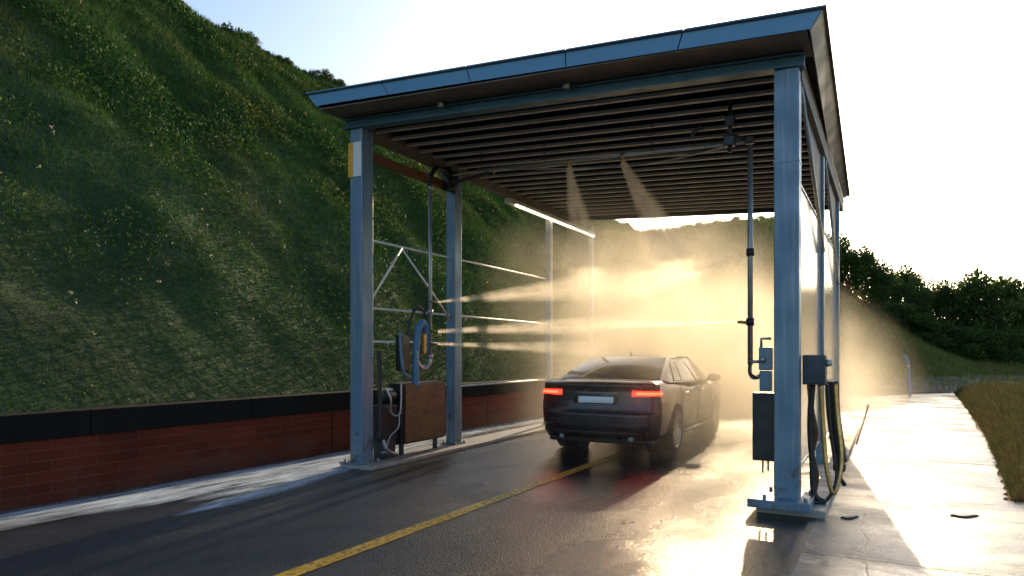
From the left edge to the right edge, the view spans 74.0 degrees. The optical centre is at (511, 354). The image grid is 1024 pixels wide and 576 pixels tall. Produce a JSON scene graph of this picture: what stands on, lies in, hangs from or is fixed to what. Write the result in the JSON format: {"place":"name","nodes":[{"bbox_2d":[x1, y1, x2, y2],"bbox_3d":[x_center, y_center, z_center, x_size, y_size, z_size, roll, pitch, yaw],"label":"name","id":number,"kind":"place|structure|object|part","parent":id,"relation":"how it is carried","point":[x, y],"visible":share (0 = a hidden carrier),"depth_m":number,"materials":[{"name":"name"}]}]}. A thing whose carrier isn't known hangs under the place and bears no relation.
{"place":"outdoors","nodes":[
{"label":"outdoors","id":0,"kind":"place"},
{"bbox_2d":[0,0,697,413],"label":"hillside","id":1,"kind":"structure","parent":0,"point":[184,376],"depth_m":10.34,"materials":[{"name":"green plant"}]},
{"bbox_2d":[244,31,263,51],"bbox_3d":[-9.549,-11.395,25.027,0.871,0.856,0.932,0,0,-33],"label":"shrub","id":2,"kind":"object","parent":1,"relation":"on","point":[256,38],"visible":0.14,"depth_m":24.86,"materials":[{"name":"green plant"}]},
{"bbox_2d":[272,54,286,63],"bbox_3d":[-9.020,-11.228,26.137,0.712,0.564,0.729,0,0,26],"label":"shrub","id":3,"kind":"object","parent":1,"relation":"on","point":[280,56],"visible":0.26,"depth_m":26.04,"materials":[{"name":"green plant"}]},
{"bbox_2d":[284,57,295,65],"bbox_3d":[-8.711,-11.235,26.559,0.666,0.655,0.713,0,0,-34],"label":"shrub","id":4,"kind":"object","parent":1,"relation":"on","point":[290,61],"visible":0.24,"depth_m":26.39,"materials":[{"name":"green plant"}]},
{"bbox_2d":[309,69,325,79],"bbox_3d":[-8.082,-11.320,27.855,0.890,0.706,0.911,0,0,25],"label":"shrub","id":5,"kind":"object","parent":1,"relation":"on","point":[318,72],"visible":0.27,"depth_m":27.68,"materials":[{"name":"green plant"}]},
{"bbox_2d":[321,68,337,86],"bbox_3d":[-7.694,-11.409,28.379,0.922,0.906,0.987,0,0,-35],"label":"shrub","id":6,"kind":"object","parent":1,"relation":"on","point":[328,75],"visible":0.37,"depth_m":28.16,"materials":[{"name":"green plant"}]},
{"bbox_2d":[0,0,671,355],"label":"wildflowers","id":7,"kind":"object","parent":1,"relation":"on","point":[70,291],"visible":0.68,"depth_m":12.24,"materials":[{"name":"yellow plant"}]},
{"bbox_2d":[331,78,347,86],"bbox_3d":[-7.446,-11.355,28.844,1.121,0.746,1.085,0,0,-36],"label":"shrub","id":8,"kind":"object","parent":1,"relation":"on","point":[339,82],"visible":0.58,"depth_m":28.66,"materials":[{"name":"green plant"}]},
{"bbox_2d":[0,394,869,575],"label":"road","id":9,"kind":"structure","parent":0,"point":[685,510],"depth_m":5.83,"materials":[{"name":"grey asphalt"}]},
{"bbox_2d":[0,416,543,530],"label":"gutter","id":10,"kind":"object","parent":9,"relation":"on","point":[10,521],"visible":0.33,"depth_m":7.44,"materials":[{"name":"concrete"}]},
{"bbox_2d":[0,418,542,516],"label":"foam","id":11,"kind":"object","parent":10,"relation":"on","point":[122,500],"visible":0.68,"depth_m":7.28,"materials":[{"name":"white"}]},
{"bbox_2d":[340,423,545,470],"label":"kerb","id":12,"kind":"structure","parent":9,"relation":"on","point":[416,454],"depth_m":10.19,"materials":[{"name":"concrete"}]},
{"bbox_2d":[373,383,401,459],"bbox_3d":[-1.651,0.894,9.082,0.321,1.002,0.470,0,0,29],"label":"pump unit","id":13,"kind":"object","parent":12,"relation":"on","point":[384,449],"visible":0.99,"depth_m":9.02,"materials":[{"name":"black metal"}]},
{"bbox_2d":[389,381,444,454],"bbox_3d":[-1.343,0.895,9.758,0.245,1.000,1.020,0,0,29],"label":"pump cabinet","id":14,"kind":"object","parent":12,"relation":"on","point":[422,416],"visible":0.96,"depth_m":9.60,"materials":[{"name":"black metal"}]},
{"bbox_3d":[-1.234,0.810,9.727,0.023,0.790,0.950,0,0,29],"label":"door panel","id":15,"kind":"part","parent":14,"relation":"part of","materials":[{"name":"brown wood"}]},
{"bbox_2d":[306,4,849,512],"bbox_3d":[2.056,-0.929,10.719,5.885,4.651,8.450,0,0,29],"label":"wash canopy","id":16,"kind":"object","parent":12,"relation":"on","point":[770,78],"visible":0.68,"depth_m":8.27,"materials":[{"name":"blue metal"}]},
{"bbox_2d":[348,141,361,177],"bbox_3d":[-2.006,-2.490,8.687,0.218,0.440,0.012,0,0,29],"label":"column sign","id":17,"kind":"object","parent":16,"relation":"attached to","point":[354,159],"visible":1,"depth_m":8.68,"materials":[{"name":"white plastic"}]},
{"bbox_2d":[377,350,381,441],"bbox_3d":[-1.736,0.550,8.919,0.055,1.204,0.087,0,0,11],"label":"pipe","id":18,"kind":"object","parent":16,"relation":"attached to","point":[379,376],"visible":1,"depth_m":8.90,"materials":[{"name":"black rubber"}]},
{"bbox_2d":[396,305,428,386],"bbox_3d":[-1.392,-0.125,9.530,0.160,1.153,0.708,0,0,29],"label":"hose holder","id":19,"kind":"object","parent":16,"relation":"attached to","point":[420,343],"visible":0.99,"depth_m":9.50,"materials":[{"name":"blue plastic"}]},
{"bbox_2d":[416,166,456,370],"bbox_3d":[-1.048,-1.273,9.956,0.206,3.004,1.085,0,0,26],"label":"spray pipe","id":20,"kind":"object","parent":16,"relation":"attached to","point":[444,171],"visible":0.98,"depth_m":9.73,"materials":[{"name":"metal"}]},
{"bbox_2d":[437,101,444,107],"bbox_3d":[-0.817,-2.924,7.926,0.070,0.094,0.118,0,0,29],"label":"floodlight","id":21,"kind":"object","parent":16,"relation":"attached to","point":[441,104],"visible":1,"depth_m":7.89,"materials":[{"name":"metal"}]},
{"bbox_2d":[442,166,488,190],"bbox_3d":[-0.688,-2.675,10.171,0.832,0.350,0.144,0,0,29],"label":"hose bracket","id":22,"kind":"object","parent":16,"relation":"attached to","point":[448,185],"visible":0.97,"depth_m":10.28,"materials":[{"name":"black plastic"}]},
{"bbox_2d":[513,201,594,236],"bbox_3d":[0.960,-2.701,13.839,0.073,0.088,3.750,0,0,29],"label":"strip light","id":23,"kind":"object","parent":16,"relation":"attached to","point":[548,217],"visible":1,"depth_m":13.51,"materials":[{"name":"white plastic"}]},
{"bbox_2d":[563,82,570,89],"bbox_3d":[0.584,-2.836,7.152,0.070,0.094,0.118,0,0,29],"label":"floodlight","id":24,"kind":"object","parent":16,"relation":"attached to","point":[567,85],"visible":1,"depth_m":7.11,"materials":[{"name":"metal"}]},
{"bbox_2d":[451,124,744,175],"bbox_3d":[1.033,-2.569,9.008,4.472,0.590,0.877,0,0,37],"label":"spray boom","id":25,"kind":"object","parent":16,"relation":"hanging from","point":[621,155],"visible":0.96,"depth_m":8.67,"materials":[{"name":"metal"}]},
{"bbox_2d":[689,101,735,152],"bbox_3d":[2.121,-2.385,7.226,0.480,0.530,0.100,0,0,29],"label":"hose swivel","id":26,"kind":"object","parent":16,"relation":"hanging from","point":[729,141],"visible":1,"depth_m":7.11,"materials":[{"name":"black metal"}]},
{"bbox_2d":[725,128,758,379],"bbox_3d":[2.527,-1.151,7.326,0.427,2.843,0.143,0,0,36],"label":"spray pipe","id":27,"kind":"object","parent":16,"relation":"attached to","point":[749,320],"visible":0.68,"depth_m":7.31,"materials":[{"name":"metal"}]},
{"bbox_2d":[748,337,772,390],"bbox_3d":[2.373,0.093,6.510,0.226,0.513,0.130,0,0,29],"label":"valve manifold","id":28,"kind":"object","parent":16,"relation":"attached to","point":[765,362],"visible":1,"depth_m":6.46,"materials":[{"name":"blue paint"}]},
{"bbox_2d":[752,392,773,472],"bbox_3d":[2.417,0.748,6.499,0.210,0.765,0.126,0,0,29],"label":"pump box","id":29,"kind":"object","parent":16,"relation":"attached to","point":[762,426],"visible":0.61,"depth_m":6.45,"materials":[{"name":"grey metal"}]},
{"bbox_2d":[753,395,773,459],"bbox_3d":[2.388,0.688,6.446,0.190,0.605,0.005,0,0,29],"label":"door","id":30,"kind":"structure","parent":29,"relation":"in","point":[763,405],"depth_m":6.44,"materials":[{"name":"black plastic"}]},
{"bbox_2d":[801,184,820,465],"bbox_3d":[3.274,-0.286,7.491,0.030,2.777,2.566,0,0,29],"label":"splash screen","id":31,"kind":"object","parent":16,"relation":"attached to","point":[810,289],"visible":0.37,"depth_m":7.39,"materials":[{"name":"white"}]},
{"bbox_2d":[802,355,831,384],"bbox_3d":[2.846,0.142,6.330,0.245,0.275,0.206,0,0,29],"label":"control box","id":32,"kind":"object","parent":16,"relation":"attached to","point":[814,369],"visible":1,"depth_m":6.25,"materials":[{"name":"metal"}]},
{"bbox_2d":[807,385,818,489],"bbox_3d":[2.864,0.801,6.468,0.114,1.107,0.067,0,0,37],"label":"hose","id":33,"kind":"object","parent":32,"relation":"hanging from","point":[815,427],"visible":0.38,"depth_m":6.44,"materials":[{"name":"black rubber"}]},
{"bbox_2d":[807,385,826,504],"bbox_3d":[2.833,0.834,6.327,0.088,1.112,0.197,0,0,-30],"label":"hose","id":34,"kind":"object","parent":32,"relation":"hanging from","point":[811,447],"visible":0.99,"depth_m":6.36,"materials":[{"name":"black rubber"}]},
{"bbox_2d":[814,384,837,503],"bbox_3d":[2.905,0.831,6.310,0.311,1.106,0.099,0,0,-29],"label":"hose","id":35,"kind":"object","parent":32,"relation":"hanging from","point":[829,496],"visible":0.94,"depth_m":6.37,"materials":[{"name":"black rubber"}]},
{"bbox_2d":[818,384,843,495],"bbox_3d":[2.990,0.793,6.348,0.259,1.031,0.131,0,0,-31],"label":"hose","id":36,"kind":"object","parent":32,"relation":"hanging from","point":[824,442],"visible":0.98,"depth_m":6.32,"materials":[{"name":"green rubber"}]},
{"bbox_2d":[825,379,846,462],"bbox_3d":[3.096,0.640,6.514,0.215,0.799,0.143,0,0,-11],"label":"hose","id":37,"kind":"object","parent":32,"relation":"hanging from","point":[834,428],"visible":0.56,"depth_m":6.46,"materials":[{"name":"black rubber"}]},
{"bbox_2d":[833,463,846,485],"bbox_3d":[3.127,1.145,6.486,0.117,0.230,0.138,0,0,29],"label":"spray gun","id":38,"kind":"object","parent":37,"relation":"attached to","point":[843,482],"visible":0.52,"depth_m":6.46,"materials":[{"name":"black plastic"}]},
{"bbox_2d":[825,231,835,433],"bbox_3d":[4.633,-0.286,9.950,0.030,2.777,2.746,0,0,29],"label":"splash screen","id":39,"kind":"object","parent":16,"relation":"attached to","point":[830,311],"visible":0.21,"depth_m":10.22,"materials":[{"name":"white"}]},
{"bbox_2d":[274,405,751,575],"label":"road marking","id":40,"kind":"object","parent":9,"relation":"on","point":[300,570],"visible":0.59,"depth_m":5.88,"materials":[{"name":"yellow paint"}]},
{"bbox_2d":[543,352,720,454],"bbox_3d":[2.236,0.722,11.503,2.192,1.532,4.757,0,0,28],"label":"parked car","id":41,"kind":"object","parent":9,"relation":"on","point":[658,404],"visible":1,"depth_m":9.69,"materials":[{"name":"black paint"}]},
{"bbox_3d":[1.603,0.192,10.300,1.540,0.320,0.980,0,0,28],"label":"rear window","id":42,"kind":"part","parent":41,"relation":"part of","materials":[{"name":"black glass"}]},
{"bbox_3d":[2.472,0.247,10.261,0.143,0.284,0.737,0,0,6],"label":"side window","id":43,"kind":"part","parent":41,"relation":"part of","materials":[{"name":"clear glass"}]},
{"bbox_3d":[2.680,0.257,10.705,0.199,0.305,0.859,0,0,28],"label":"side window","id":44,"kind":"part","parent":41,"relation":"part of","materials":[{"name":"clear glass"}]},
{"bbox_3d":[3.107,0.268,11.520,0.197,0.329,1.004,0,0,28],"label":"side window","id":45,"kind":"part","parent":41,"relation":"part of","materials":[{"name":"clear glass"}]},
{"bbox_2d":[756,425,859,518],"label":"kerb","id":46,"kind":"structure","parent":9,"relation":"on","point":[850,433],"depth_m":7.44,"materials":[{"name":"concrete"}]},
{"bbox_2d":[0,392,950,531],"bbox_3d":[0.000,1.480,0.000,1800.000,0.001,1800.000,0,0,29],"label":"ground","id":47,"kind":"structure","parent":0,"point":[851,393],"depth_m":25.10,"materials":[{"name":"soil"}]},
{"bbox_2d":[0,367,700,510],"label":"retaining wall","id":48,"kind":"structure","parent":47,"relation":"on","point":[49,456],"depth_m":7.79,"materials":[{"name":"red brick"}]},
{"bbox_2d":[183,0,1023,317],"label":"sky","id":49,"kind":"structure","parent":0,"point":[930,93],"materials":[{"name":"white"}]},
{"bbox_2d":[600,215,1023,392],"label":"hill","id":50,"kind":"structure","parent":0,"point":[731,385],"depth_m":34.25,"materials":[{"name":"green plant"}]},
{"bbox_2d":[731,215,742,221],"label":"shrub","id":51,"kind":"object","parent":50,"relation":"on","point":[737,217],"visible":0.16,"depth_m":45.75,"materials":[{"name":"green plant"}]},
{"bbox_2d":[829,232,842,263],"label":"tree","id":52,"kind":"object","parent":50,"relation":"on","point":[840,249],"visible":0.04,"depth_m":46.97,"materials":[{"name":"green plant"}]},
{"bbox_2d":[840,231,858,292],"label":"tree","id":53,"kind":"object","parent":50,"relation":"on","point":[845,245],"visible":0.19,"depth_m":48.40,"materials":[{"name":"green plant"}]},
{"bbox_2d":[840,245,890,304],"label":"tree","id":54,"kind":"object","parent":50,"relation":"on","point":[860,272],"visible":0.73,"depth_m":47.42,"materials":[{"name":"green plant"}]},
{"bbox_2d":[852,257,885,307],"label":"tree","id":55,"kind":"object","parent":50,"relation":"on","point":[865,303],"visible":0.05,"depth_m":49.96,"materials":[{"name":"green plant"}]},
{"bbox_2d":[863,259,902,313],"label":"tree","id":56,"kind":"object","parent":50,"relation":"on","point":[883,292],"visible":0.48,"depth_m":46.67,"materials":[{"name":"green plant"}]},
{"bbox_2d":[871,299,917,326],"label":"bush","id":57,"kind":"object","parent":50,"relation":"on","point":[882,309],"visible":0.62,"depth_m":43.88,"materials":[{"name":"green plant"}]},
{"bbox_2d":[884,264,921,304],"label":"tree","id":58,"kind":"object","parent":50,"relation":"on","point":[901,274],"visible":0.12,"depth_m":49.31,"materials":[{"name":"green plant"}]},
{"bbox_2d":[884,302,923,329],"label":"bush","id":59,"kind":"object","parent":50,"relation":"on","point":[905,322],"visible":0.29,"depth_m":44.26,"materials":[{"name":"green plant"}]},
{"bbox_2d":[889,273,935,316],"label":"tree","id":60,"kind":"object","parent":50,"relation":"on","point":[904,289],"visible":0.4,"depth_m":46.58,"materials":[{"name":"green plant"}]},
{"bbox_2d":[897,312,938,334],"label":"bush","id":61,"kind":"object","parent":50,"relation":"on","point":[926,318],"visible":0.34,"depth_m":44.07,"materials":[{"name":"green plant"}]},
{"bbox_2d":[913,274,938,319],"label":"tree","id":62,"kind":"object","parent":50,"relation":"on","point":[927,284],"visible":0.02,"depth_m":49.81,"materials":[{"name":"green plant"}]},
{"bbox_2d":[905,320,953,347],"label":"bush","id":63,"kind":"object","parent":50,"relation":"on","point":[928,337],"visible":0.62,"depth_m":43.38,"materials":[{"name":"green plant"}]},
{"bbox_2d":[915,319,957,349],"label":"bush","id":64,"kind":"object","parent":50,"relation":"on","point":[944,330],"visible":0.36,"depth_m":43.66,"materials":[{"name":"green plant"}]},
{"bbox_2d":[918,279,966,326],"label":"tree","id":65,"kind":"object","parent":50,"relation":"on","point":[944,295],"visible":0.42,"depth_m":47.10,"materials":[{"name":"green plant"}]},
{"bbox_2d":[937,325,983,352],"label":"bush","id":66,"kind":"object","parent":50,"relation":"on","point":[963,329],"visible":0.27,"depth_m":43.75,"materials":[{"name":"green plant"}]},
{"bbox_2d":[942,327,988,361],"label":"bush","id":67,"kind":"object","parent":50,"relation":"on","point":[970,351],"visible":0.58,"depth_m":43.13,"materials":[{"name":"green plant"}]},
{"bbox_2d":[951,286,981,326],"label":"tree","id":68,"kind":"object","parent":50,"relation":"on","point":[968,313],"visible":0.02,"depth_m":47.63,"materials":[{"name":"green plant"}]},
{"bbox_2d":[932,268,1023,333],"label":"tree","id":69,"kind":"object","parent":50,"relation":"on","point":[986,300],"visible":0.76,"depth_m":45.23,"materials":[{"name":"green plant"}]},
{"bbox_2d":[960,325,996,360],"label":"bush","id":70,"kind":"object","parent":50,"relation":"on","point":[980,339],"visible":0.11,"depth_m":43.88,"materials":[{"name":"green plant"}]},
{"bbox_2d":[959,325,1019,362],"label":"bush","id":71,"kind":"object","parent":50,"relation":"on","point":[987,333],"visible":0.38,"depth_m":43.34,"materials":[{"name":"green plant"}]},
{"bbox_2d":[976,329,1023,363],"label":"bush","id":72,"kind":"object","parent":50,"relation":"on","point":[1004,352],"visible":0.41,"depth_m":43.10,"materials":[{"name":"green plant"}]},
{"bbox_2d":[988,299,1023,329],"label":"tree","id":73,"kind":"object","parent":50,"relation":"on","point":[1016,322],"visible":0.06,"depth_m":46.90,"materials":[{"name":"green plant"}]},
{"bbox_2d":[998,325,1023,361],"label":"bush","id":74,"kind":"object","parent":50,"relation":"on","point":[1007,329],"visible":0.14,"depth_m":43.84,"materials":[{"name":"green plant"}]},
{"bbox_2d":[856,404,868,444],"bbox_3d":[5.410,1.080,10.491,0.451,0.598,0.037,0,0,-41],"label":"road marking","id":75,"kind":"object","parent":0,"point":[862,425],"visible":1,"depth_m":10.47,"materials":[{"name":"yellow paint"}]},
{"bbox_2d":[792,393,1023,575],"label":"pavement","id":76,"kind":"structure","parent":0,"point":[919,470],"depth_m":6.51,"materials":[{"name":"concrete"}]},
{"bbox_2d":[840,515,858,518],"bbox_3d":[2.990,1.436,6.000,0.197,0.012,0.077,0,0,-17],"label":"rubber scrap","id":77,"kind":"object","parent":76,"relation":"on","point":[849,517],"visible":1,"depth_m":5.99,"materials":[{"name":"black rubber"}]},
{"bbox_2d":[903,354,910,394],"bbox_3d":[13.964,0.735,24.038,0.262,1.474,0.114,0,0,29],"label":"marker post","id":78,"kind":"object","parent":76,"relation":"on","point":[908,374],"visible":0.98,"depth_m":23.98,"materials":[{"name":"metal"}]},
{"bbox_2d":[950,514,978,517],"bbox_3d":[4.049,1.436,6.066,0.262,0.012,0.110,0,0,-3],"label":"rubber scrap","id":79,"kind":"object","parent":76,"relation":"on","point":[964,515],"visible":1,"depth_m":6.05,"materials":[{"name":"black rubber"}]},
{"bbox_2d":[950,379,1023,501],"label":"verge","id":80,"kind":"structure","parent":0,"point":[998,473],"depth_m":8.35,"materials":[{"name":"plant"}]}
]}

